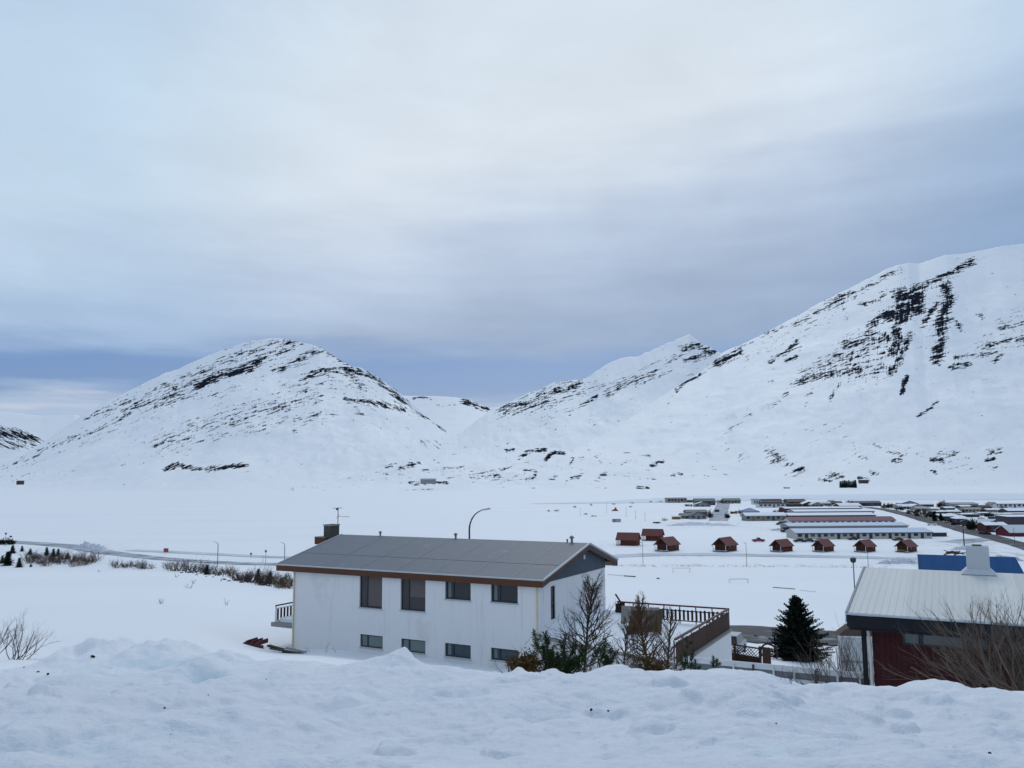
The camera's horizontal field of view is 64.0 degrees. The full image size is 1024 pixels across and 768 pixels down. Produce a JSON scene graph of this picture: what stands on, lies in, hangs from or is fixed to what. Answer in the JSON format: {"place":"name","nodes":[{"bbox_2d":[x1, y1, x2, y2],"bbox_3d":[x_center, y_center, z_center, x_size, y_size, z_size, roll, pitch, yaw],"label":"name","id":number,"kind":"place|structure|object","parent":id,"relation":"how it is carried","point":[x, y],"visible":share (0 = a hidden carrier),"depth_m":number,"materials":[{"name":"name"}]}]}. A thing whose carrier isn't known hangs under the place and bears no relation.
{"place":"outdoors","nodes":[
{"label":"outdoors","id":0,"kind":"place"},
{"bbox_2d":[0,425,43,464],"bbox_3d":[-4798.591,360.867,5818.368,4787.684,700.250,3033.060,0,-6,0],"label":"mountain","id":1,"kind":"structure","parent":0,"point":[15,442],"depth_m":5492.16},
{"bbox_2d":[0,411,79,440],"bbox_3d":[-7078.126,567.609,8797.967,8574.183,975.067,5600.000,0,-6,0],"label":"mountain","id":2,"kind":"structure","parent":0,"point":[43,428],"depth_m":9154.62,"materials":[{"name":"snow"}]},
{"bbox_2d":[4,540,275,564],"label":"road","id":3,"kind":"structure","parent":0,"point":[81,548],"depth_m":286.31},
{"bbox_2d":[125,549,290,557],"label":"road","id":4,"kind":"structure","parent":0,"point":[225,554],"depth_m":288.54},
{"bbox_2d":[0,338,508,490],"bbox_3d":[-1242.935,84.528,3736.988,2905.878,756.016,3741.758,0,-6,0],"label":"mountain","id":5,"kind":"structure","parent":0,"point":[275,414],"depth_m":2950.98,"materials":[{"name":"snow"}]},
{"bbox_2d":[243,637,267,648],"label":"snowy stairs","id":6,"kind":"structure","parent":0,"point":[256,642],"depth_m":51.30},
{"bbox_2d":[353,367,431,420],"bbox_3d":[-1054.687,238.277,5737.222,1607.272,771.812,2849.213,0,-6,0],"label":"mountain","id":7,"kind":"structure","parent":0,"point":[410,404],"depth_m":5629.74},
{"bbox_2d":[404,396,499,433],"bbox_3d":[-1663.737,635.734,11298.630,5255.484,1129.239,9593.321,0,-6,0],"label":"mountain","id":8,"kind":"structure","parent":0,"point":[455,415],"depth_m":11346.97,"materials":[{"name":"snow"}]},
{"bbox_2d":[0,486,1023,767],"bbox_3d":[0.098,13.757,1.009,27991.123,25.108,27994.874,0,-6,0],"label":"ground","id":9,"kind":"structure","parent":0,"point":[180,652],"depth_m":8.88,"materials":[{"name":"snow"}]},
{"bbox_2d":[0,551,14,565],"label":"conifer","id":10,"kind":"object","parent":9,"relation":"on","point":[7,561],"visible":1,"depth_m":252.93,"materials":[{"name":"green plant"}]},
{"bbox_2d":[0,537,16,544],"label":"bushes","id":11,"kind":"object","parent":9,"relation":"on","point":[7,541],"visible":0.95,"depth_m":336.87,"materials":[{"name":"grey plant"}]},
{"bbox_2d":[0,613,27,652],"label":"bare bush","id":12,"kind":"object","parent":9,"relation":"on","point":[7,636],"visible":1,"depth_m":25.47,"materials":[{"name":"brown plant"}]},
{"bbox_2d":[0,606,57,659],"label":"bare bush","id":13,"kind":"object","parent":9,"relation":"on","point":[14,645],"visible":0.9,"depth_m":27.19,"materials":[{"name":"brown plant"}]},
{"bbox_2d":[80,541,109,550],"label":"snow heap","id":14,"kind":"object","parent":9,"relation":"on","point":[98,547],"visible":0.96,"depth_m":312.02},
{"bbox_2d":[275,576,292,588],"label":"roadside bush","id":15,"kind":"object","parent":9,"relation":"on","point":[289,584],"visible":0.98,"depth_m":122.64,"materials":[{"name":"brown plant"}]},
{"bbox_2d":[267,644,306,653],"bbox_3d":[-13.581,15.954,49.028,3.213,0.330,0.541,-5,-8,33],"label":"plank pile","id":16,"kind":"object","parent":9,"relation":"on","point":[276,648],"visible":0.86,"depth_m":48.85,"materials":[{"name":"wood"}]},
{"bbox_2d":[420,478,435,483],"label":"farm building","id":17,"kind":"structure","parent":9,"relation":"on","point":[428,481],"depth_m":1688.25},
{"bbox_2d":[271,524,618,669],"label":"house","id":18,"kind":"structure","parent":9,"relation":"on","point":[480,601],"depth_m":49.53,"materials":[{"name":"paint"}]},
{"bbox_2d":[358,576,382,609],"bbox_3d":[-8.670,12.798,50.481,1.852,2.095,0.250,-4,-7,28],"label":"window","id":19,"kind":"structure","parent":18,"relation":"in","point":[371,587],"depth_m":50.54,"materials":[{"name":"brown glass"}]},
{"bbox_2d":[359,634,382,650],"bbox_3d":[-8.573,15.774,50.104,1.844,0.824,0.250,-4,-7,28],"label":"window","id":20,"kind":"structure","parent":18,"relation":"in","point":[372,641],"depth_m":50.16,"materials":[{"name":"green glass"}]},
{"bbox_2d":[399,579,425,612],"bbox_3d":[-5.894,12.576,48.976,1.909,2.033,0.250,-4,-7,28],"label":"window","id":21,"kind":"structure","parent":18,"relation":"in","point":[413,591],"depth_m":49.05,"materials":[{"name":"grey glass"}]},
{"bbox_2d":[402,638,425,654],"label":"window","id":22,"kind":"structure","parent":18,"relation":"in","point":[417,646],"depth_m":48.64,"materials":[{"name":"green glass"}]},
{"bbox_2d":[443,643,470,660],"bbox_3d":[-3.100,15.378,47.128,1.864,0.823,0.250,-4,-7,28],"label":"window","id":23,"kind":"structure","parent":18,"relation":"in","point":[452,650],"depth_m":47.18,"materials":[{"name":"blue glass"}]},
{"bbox_2d":[444,582,470,601],"bbox_3d":[-3.116,11.963,47.512,1.856,1.186,0.250,-4,-7,28],"label":"window","id":24,"kind":"structure","parent":18,"relation":"in","point":[454,590],"depth_m":47.57,"materials":[{"name":"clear glass"}]},
{"bbox_2d":[489,648,517,662],"bbox_3d":[-0.390,15.131,45.660,1.860,0.723,0.250,-4,-7,28],"label":"window","id":25,"kind":"structure","parent":18,"relation":"in","point":[502,653],"depth_m":45.80,"materials":[{"name":"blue glass"}]},
{"bbox_2d":[490,585,518,604],"bbox_3d":[-0.412,11.761,46.043,1.828,1.156,0.250,-4,-7,28],"label":"window","id":26,"kind":"structure","parent":18,"relation":"in","point":[500,593],"depth_m":46.10,"materials":[{"name":"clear glass"}]},
{"bbox_2d":[551,586,554,619],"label":"window","id":27,"kind":"structure","parent":18,"relation":"in","point":[552,587],"depth_m":46.69,"materials":[{"name":"grey glass"}]},
{"bbox_2d":[504,647,544,672],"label":"bush","id":28,"kind":"object","parent":9,"relation":"on","point":[523,662],"visible":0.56,"depth_m":25.84,"materials":[{"name":"brown plant"}]},
{"bbox_2d":[490,630,566,672],"bbox_3d":[0.472,8.750,26.332,2.845,2.107,2.672,-2,-7,18],"label":"dry bush","id":29,"kind":"object","parent":9,"relation":"on","point":[533,658],"visible":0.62,"depth_m":25.99,"materials":[{"name":"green plant"}]},
{"bbox_2d":[531,628,598,673],"bbox_3d":[1.637,8.889,26.243,2.110,2.164,1.063,2,-7,-20],"label":"dwarf pine","id":30,"kind":"object","parent":9,"relation":"on","point":[571,664],"visible":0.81,"depth_m":26.13,"materials":[{"name":"green plant"}]},
{"bbox_2d":[543,572,626,672],"bbox_3d":[2.704,8.845,28.974,2.904,4.582,2.520,-2,-7,16],"label":"bare tree","id":31,"kind":"object","parent":9,"relation":"on","point":[591,592],"visible":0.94,"depth_m":28.94,"materials":[{"name":"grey plant"}]},
{"bbox_2d":[535,615,644,673],"bbox_3d":[2.426,9.369,28.605,3.313,2.786,2.994,5,-8,-38],"label":"dry bush","id":32,"kind":"object","parent":9,"relation":"on","point":[624,661],"visible":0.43,"depth_m":28.61,"materials":[{"name":"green plant"}]},
{"bbox_2d":[589,629,619,667],"bbox_3d":[3.017,9.041,26.532,1.008,2.235,0.550,2,-7,-19],"label":"dwarf pine","id":33,"kind":"object","parent":9,"relation":"on","point":[607,660],"visible":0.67,"depth_m":26.58,"materials":[{"name":"green plant"}]},
{"bbox_2d":[587,613,646,667],"bbox_3d":[3.793,9.748,29.369,2.296,3.087,1.832,-3,-7,24],"label":"bare tree","id":34,"kind":"object","parent":9,"relation":"on","point":[623,638],"visible":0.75,"depth_m":29.22,"materials":[{"name":"brown plant"}]},
{"bbox_2d":[615,532,641,545],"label":"cabin","id":35,"kind":"object","parent":9,"relation":"on","point":[628,539],"visible":0.96,"depth_m":309.76,"materials":[{"name":"brown paint"}]},
{"bbox_2d":[542,607,731,672],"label":"terrace","id":36,"kind":"structure","parent":9,"relation":"on","point":[719,647],"depth_m":44.91,"materials":[{"name":"concrete"}]},
{"bbox_2d":[621,606,662,633],"bbox_3d":[7.214,13.268,45.932,2.074,1.806,2.760,0,-6,0],"label":"wind screen","id":37,"kind":"object","parent":36,"relation":"on","point":[658,611],"visible":0.46,"depth_m":45.39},
{"bbox_2d":[617,601,729,628],"bbox_3d":[9.507,13.888,48.743,6.813,1.500,0.170,-4,-7,27],"label":"picket fence","id":38,"kind":"object","parent":36,"relation":"on","point":[688,611],"visible":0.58,"depth_m":48.31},
{"bbox_2d":[615,594,624,612],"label":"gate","id":39,"kind":"structure","parent":38,"relation":"attached to","point":[617,607],"depth_m":50.09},
{"bbox_2d":[673,608,729,663],"bbox_3d":[10.081,13.218,42.897,0.170,1.500,10.025,-4,-7,28],"label":"picket fence","id":40,"kind":"object","parent":36,"relation":"on","point":[708,633],"visible":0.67,"depth_m":42.72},
{"bbox_2d":[619,591,682,670],"bbox_3d":[5.063,9.479,29.942,2.775,3.933,2.418,3,-7,-28],"label":"bare tree","id":41,"kind":"object","parent":9,"relation":"on","point":[638,607],"visible":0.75,"depth_m":29.84,"materials":[{"name":"brown plant"}]},
{"bbox_2d":[641,529,664,540],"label":"cabin","id":42,"kind":"object","parent":9,"relation":"on","point":[652,534],"visible":0.96,"depth_m":331.80,"materials":[{"name":"brown paint"}]},
{"bbox_2d":[630,653,676,670],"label":"bush","id":43,"kind":"object","parent":9,"relation":"on","point":[656,667],"visible":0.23,"depth_m":27.55,"materials":[{"name":"brown plant"}]},
{"bbox_2d":[614,624,699,670],"bbox_3d":[4.668,9.400,28.101,3.568,2.665,2.935,6,-9,-44],"label":"dry bush","id":44,"kind":"object","parent":9,"relation":"on","point":[647,655],"visible":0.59,"depth_m":28.21,"materials":[{"name":"brown plant"}]},
{"bbox_2d":[635,606,689,670],"bbox_3d":[5.161,9.190,27.853,1.764,3.282,2.104,-4,-7,29],"label":"bare tree","id":45,"kind":"object","parent":9,"relation":"on","point":[669,643],"visible":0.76,"depth_m":28.02,"materials":[{"name":"brown plant"}]},
{"bbox_2d":[653,536,680,551],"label":"cabin","id":46,"kind":"object","parent":9,"relation":"on","point":[667,544],"visible":0.99,"depth_m":287.39,"materials":[{"name":"brown paint"}]},
{"bbox_2d":[664,498,686,502],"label":"town house","id":47,"kind":"structure","parent":9,"relation":"on","point":[675,500],"depth_m":804.44,"materials":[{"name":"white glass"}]},
{"bbox_2d":[679,635,701,670],"bbox_3d":[2.570,4.103,11.815,0.362,0.944,0.200,1,-7,-16],"label":"young pine","id":48,"kind":"object","parent":9,"relation":"on","point":[681,659],"visible":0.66,"depth_m":11.82,"materials":[{"name":"green plant"}]},
{"bbox_2d":[683,509,707,514],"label":"town house","id":49,"kind":"structure","parent":9,"relation":"on","point":[704,511],"depth_m":535.68,"materials":[{"name":"stone"}]},
{"bbox_2d":[688,511,706,518],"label":"town house","id":50,"kind":"structure","parent":9,"relation":"on","point":[695,515],"depth_m":496.49,"materials":[{"name":"stone"}]},
{"bbox_2d":[666,522,735,525],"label":"snow heap","id":51,"kind":"object","parent":9,"relation":"on","point":[697,524],"visible":0.98,"depth_m":432.79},
{"bbox_2d":[693,502,710,506],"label":"town house","id":52,"kind":"structure","parent":9,"relation":"on","point":[701,504],"depth_m":696.17,"materials":[{"name":"stone"}]},
{"bbox_2d":[692,498,715,504],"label":"town house","id":53,"kind":"structure","parent":9,"relation":"on","point":[711,501],"depth_m":734.09,"materials":[{"name":"stone"}]},
{"bbox_2d":[711,536,738,551],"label":"cabin","id":54,"kind":"object","parent":9,"relation":"on","point":[726,544],"visible":0.99,"depth_m":284.46,"materials":[{"name":"brown paint"}]},
{"bbox_2d":[721,498,740,503],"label":"town house","id":55,"kind":"structure","parent":9,"relation":"on","point":[731,500],"depth_m":773.22,"materials":[{"name":"white glass"}]},
{"bbox_2d":[731,632,746,653],"bbox_3d":[15.683,18.803,59.238,1.760,1.444,4.000,-4,-7,27],"label":"parked car","id":56,"kind":"object","parent":9,"relation":"on","point":[737,638],"visible":0.24,"depth_m":58.93,"materials":[{"name":"silver metal"}]},
{"bbox_2d":[731,642,761,662],"bbox_3d":[14.052,16.514,49.689,2.294,1.450,0.120,-7,-9,43],"label":"lattice fence","id":57,"kind":"object","parent":9,"relation":"on","point":[743,658],"visible":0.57,"depth_m":49.61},
{"bbox_2d":[741,512,786,520],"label":"row house","id":58,"kind":"structure","parent":9,"relation":"on","point":[763,516],"depth_m":472.65,"materials":[{"name":"white concrete"}]},
{"bbox_2d":[760,643,777,663],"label":"garden arch","id":59,"kind":"structure","parent":9,"relation":"on","point":[765,653],"depth_m":48.56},
{"bbox_2d":[760,499,781,502],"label":"town house","id":60,"kind":"structure","parent":9,"relation":"on","point":[771,500],"depth_m":748.58,"materials":[{"name":"grey glass"}]},
{"bbox_2d":[755,502,787,507],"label":"town house","id":61,"kind":"structure","parent":9,"relation":"on","point":[772,505],"depth_m":667.55,"materials":[{"name":"white concrete"}]},
{"bbox_2d":[683,657,870,684],"bbox_3d":[11.195,12.995,35.249,7.912,1.934,0.175,-4,-8,30],"label":"white fence","id":62,"kind":"object","parent":9,"relation":"on","point":[772,669],"visible":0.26,"depth_m":35.11,"materials":[{"name":"paint"}]},
{"bbox_2d":[769,539,793,551],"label":"cabin","id":63,"kind":"object","parent":9,"relation":"on","point":[782,545],"visible":1,"depth_m":282.04,"materials":[{"name":"brown paint"}]},
{"bbox_2d":[783,499,805,502],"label":"town house","id":64,"kind":"structure","parent":9,"relation":"on","point":[794,500],"depth_m":734.82,"materials":[{"name":"grey glass"}]},
{"bbox_2d":[767,595,835,662],"bbox_3d":[19.268,16.852,55.446,4.573,5.099,4.754,4,-8,-32],"label":"spruce","id":65,"kind":"object","parent":9,"relation":"on","point":[796,621],"visible":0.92,"depth_m":54.91,"materials":[{"name":"green plant"}]},
{"bbox_2d":[788,641,832,682],"bbox_3d":[3.330,3.246,9.314,0.604,0.683,0.259,0,-7,-7],"label":"bare shrub","id":66,"kind":"object","parent":9,"relation":"on","point":[815,665],"visible":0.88,"depth_m":9.33,"materials":[{"name":"brown plant"}]},
{"bbox_2d":[808,502,823,506],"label":"town house","id":67,"kind":"structure","parent":9,"relation":"on","point":[814,504],"depth_m":668.28,"materials":[{"name":"white concrete"}]},
{"bbox_2d":[779,506,861,512],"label":"row house","id":68,"kind":"structure","parent":9,"relation":"on","point":[783,509],"depth_m":572.77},
{"bbox_2d":[788,647,854,684],"bbox_3d":[11.685,11.157,31.999,2.854,2.345,2.394,2,-7,-22],"label":"bare shrub","id":69,"kind":"object","parent":9,"relation":"on","point":[815,678],"visible":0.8,"depth_m":31.92,"materials":[{"name":"beige plant"}]},
{"bbox_2d":[811,539,834,551],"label":"cabin","id":70,"kind":"object","parent":9,"relation":"on","point":[825,545],"visible":1,"depth_m":281.04,"materials":[{"name":"brown paint"}]},
{"bbox_2d":[791,630,861,670],"bbox_3d":[14.084,11.682,35.035,3.089,3.276,3.575,5,-8,-38],"label":"bare shrub","id":71,"kind":"object","parent":9,"relation":"on","point":[836,654],"visible":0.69,"depth_m":34.80,"materials":[{"name":"beige plant"}]},
{"bbox_2d":[786,617,873,684],"bbox_3d":[14.164,11.008,34.297,4.092,4.110,4.309,-5,-8,37],"label":"bare shrub","id":72,"kind":"object","parent":9,"relation":"on","point":[845,642],"visible":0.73,"depth_m":34.09,"materials":[{"name":"beige plant"}]},
{"bbox_2d":[785,512,876,516],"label":"row house","id":73,"kind":"structure","parent":9,"relation":"on","point":[834,514],"depth_m":472.54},
{"bbox_2d":[787,509,874,512],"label":"row house","id":74,"kind":"structure","parent":9,"relation":"on","point":[823,510],"depth_m":524.27,"materials":[{"name":"stone"}]},
{"bbox_2d":[783,516,896,522],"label":"row house","id":75,"kind":"structure","parent":9,"relation":"on","point":[840,519],"depth_m":427.24,"materials":[{"name":"white concrete"}]},
{"bbox_2d":[779,522,908,528],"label":"row house","id":76,"kind":"structure","parent":9,"relation":"on","point":[853,525],"depth_m":377.76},
{"bbox_2d":[833,503,861,507],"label":"town house","id":77,"kind":"structure","parent":9,"relation":"on","point":[848,504],"depth_m":652.54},
{"bbox_2d":[826,629,874,682],"bbox_3d":[12.819,10.112,29.207,4.015,2.709,2.531,-1,-7,9],"label":"bare shrub","id":78,"kind":"object","parent":9,"relation":"on","point":[847,666],"visible":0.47,"depth_m":29.09,"materials":[{"name":"beige plant"}]},
{"bbox_2d":[835,624,874,683],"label":"garden shed","id":79,"kind":"structure","parent":9,"relation":"on","point":[857,637],"depth_m":42.67,"materials":[{"name":"white paint"}]},
{"bbox_2d":[785,528,933,538],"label":"row house","id":80,"kind":"structure","parent":9,"relation":"on","point":[858,533],"depth_m":334.98,"materials":[{"name":"stone"}]},
{"bbox_2d":[852,539,876,552],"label":"cabin","id":81,"kind":"object","parent":9,"relation":"on","point":[865,545],"visible":0.98,"depth_m":278.63,"materials":[{"name":"brown paint"}]},
{"bbox_2d":[849,501,881,505],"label":"town house","id":82,"kind":"structure","parent":9,"relation":"on","point":[870,503],"depth_m":682.79,"materials":[{"name":"grey glass"}]},
{"bbox_2d":[876,557,917,563],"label":"snow heap","id":83,"kind":"object","parent":9,"relation":"on","point":[897,560],"visible":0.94,"depth_m":240.23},
{"bbox_2d":[893,504,910,508],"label":"town house","id":84,"kind":"structure","parent":9,"relation":"on","point":[905,506],"depth_m":618.46,"materials":[{"name":"stone"}]},
{"bbox_2d":[894,539,918,552],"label":"cabin","id":85,"kind":"object","parent":9,"relation":"on","point":[907,546],"visible":0.98,"depth_m":276.43,"materials":[{"name":"brown paint"}]},
{"bbox_2d":[914,502,933,506],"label":"town house","id":86,"kind":"structure","parent":9,"relation":"on","point":[929,504],"depth_m":660.63,"materials":[{"name":"white glass"}]},
{"bbox_2d":[845,544,1023,689],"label":"red house","id":87,"kind":"structure","parent":9,"relation":"on","point":[897,598],"depth_m":24.44,"materials":[{"name":"metal"}]},
{"bbox_2d":[902,634,987,651],"bbox_3d":[12.551,7.419,23.793,2.204,0.464,0.120,-4,-7,28],"label":"window","id":88,"kind":"structure","parent":87,"relation":"in","point":[904,641],"depth_m":23.94,"materials":[{"name":"grey glass"}]},
{"bbox_2d":[930,530,947,536],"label":"garage","id":89,"kind":"structure","parent":9,"relation":"on","point":[937,533],"depth_m":344.13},
{"bbox_2d":[872,587,1023,690],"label":"bare bush","id":90,"kind":"object","parent":9,"relation":"on","point":[1017,658],"visible":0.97,"depth_m":16.24,"materials":[{"name":"beige plant"}]},
{"bbox_2d":[938,513,958,520],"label":"town house","id":91,"kind":"structure","parent":9,"relation":"on","point":[947,516],"depth_m":457.50,"materials":[{"name":"white concrete"}]},
{"bbox_2d":[942,502,977,506],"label":"town house","id":92,"kind":"structure","parent":9,"relation":"on","point":[953,504],"depth_m":648.51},
{"bbox_2d":[951,515,970,523],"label":"town house","id":93,"kind":"structure","parent":9,"relation":"on","point":[959,518],"depth_m":431.94,"materials":[{"name":"white concrete"}]},
{"bbox_2d":[955,513,979,516],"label":"town house","id":94,"kind":"structure","parent":9,"relation":"on","point":[970,514],"depth_m":497.71,"materials":[{"name":"white concrete"}]},
{"bbox_2d":[957,507,981,512],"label":"town house","id":95,"kind":"structure","parent":9,"relation":"on","point":[971,509],"depth_m":554.70,"materials":[{"name":"beige concrete"}]},
{"bbox_2d":[917,554,1023,573],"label":"blue hall","id":96,"kind":"structure","parent":9,"relation":"on","point":[958,563],"depth_m":184.76,"materials":[{"name":"metal"}]},
{"bbox_2d":[964,517,978,528],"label":"bushes","id":97,"kind":"object","parent":9,"relation":"on","point":[971,524],"visible":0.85,"depth_m":386.68,"materials":[{"name":"green plant"}]},
{"bbox_2d":[960,519,990,525],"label":"town house","id":98,"kind":"structure","parent":9,"relation":"on","point":[969,520],"depth_m":405.96,"materials":[{"name":"white concrete"}]},
{"bbox_2d":[976,520,1007,531],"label":"town house","id":99,"kind":"structure","parent":9,"relation":"on","point":[988,526],"depth_m":369.95,"materials":[{"name":"red paint"}]},
{"bbox_2d":[984,502,1023,507],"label":"town house","id":100,"kind":"structure","parent":9,"relation":"on","point":[1013,504],"depth_m":621.63,"materials":[{"name":"white concrete"}]},
{"bbox_2d":[994,525,1023,536],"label":"town house","id":101,"kind":"structure","parent":9,"relation":"on","point":[1008,530],"depth_m":343.69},
{"bbox_2d":[995,514,1023,524],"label":"town house","id":102,"kind":"structure","parent":9,"relation":"on","point":[1013,519],"depth_m":412.79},
{"bbox_2d":[998,508,1023,512],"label":"town house","id":103,"kind":"structure","parent":9,"relation":"on","point":[1003,510],"depth_m":543.14,"materials":[{"name":"grey concrete"}]},
{"bbox_2d":[0,0,1023,415],"label":"sky","id":104,"kind":"structure","parent":0,"point":[488,203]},
{"bbox_2d":[293,446,805,490],"bbox_3d":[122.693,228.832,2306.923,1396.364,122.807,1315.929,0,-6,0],"label":"hill","id":105,"kind":"structure","parent":0,"point":[503,468],"depth_m":2005.21,"materials":[{"name":"snow"}]},
{"bbox_2d":[458,334,720,450],"bbox_3d":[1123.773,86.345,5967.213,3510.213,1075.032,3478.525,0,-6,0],"label":"mountain","id":106,"kind":"structure","parent":0,"point":[568,415],"depth_m":5780.21,"materials":[{"name":"snow"}]},
{"bbox_2d":[709,503,729,520],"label":"road","id":107,"kind":"structure","parent":0,"point":[723,508],"depth_m":581.36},
{"bbox_2d":[613,553,916,559],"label":"road","id":108,"kind":"structure","parent":0,"point":[722,554],"depth_m":268.56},
{"bbox_2d":[531,493,1023,503],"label":"river","id":109,"kind":"structure","parent":0,"point":[984,496],"depth_m":946.34,"materials":[{"name":"snow"}]},
{"bbox_2d":[730,625,837,644],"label":"parking area","id":110,"kind":"object","parent":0,"point":[757,634],"visible":0.23,"depth_m":83.81,"materials":[{"name":"concrete"}]},
{"bbox_2d":[571,244,1023,486],"bbox_3d":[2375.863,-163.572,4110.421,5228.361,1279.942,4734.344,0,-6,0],"label":"mountain","id":111,"kind":"structure","parent":0,"point":[908,374],"depth_m":3199.48,"materials":[{"name":"snow"}]},
{"bbox_2d":[863,507,1023,549],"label":"road","id":112,"kind":"structure","parent":0,"point":[1004,540],"depth_m":386.25,"materials":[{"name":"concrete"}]},
{"bbox_2d":[941,538,990,542],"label":"road","id":113,"kind":"structure","parent":0,"point":[970,540],"depth_m":321.27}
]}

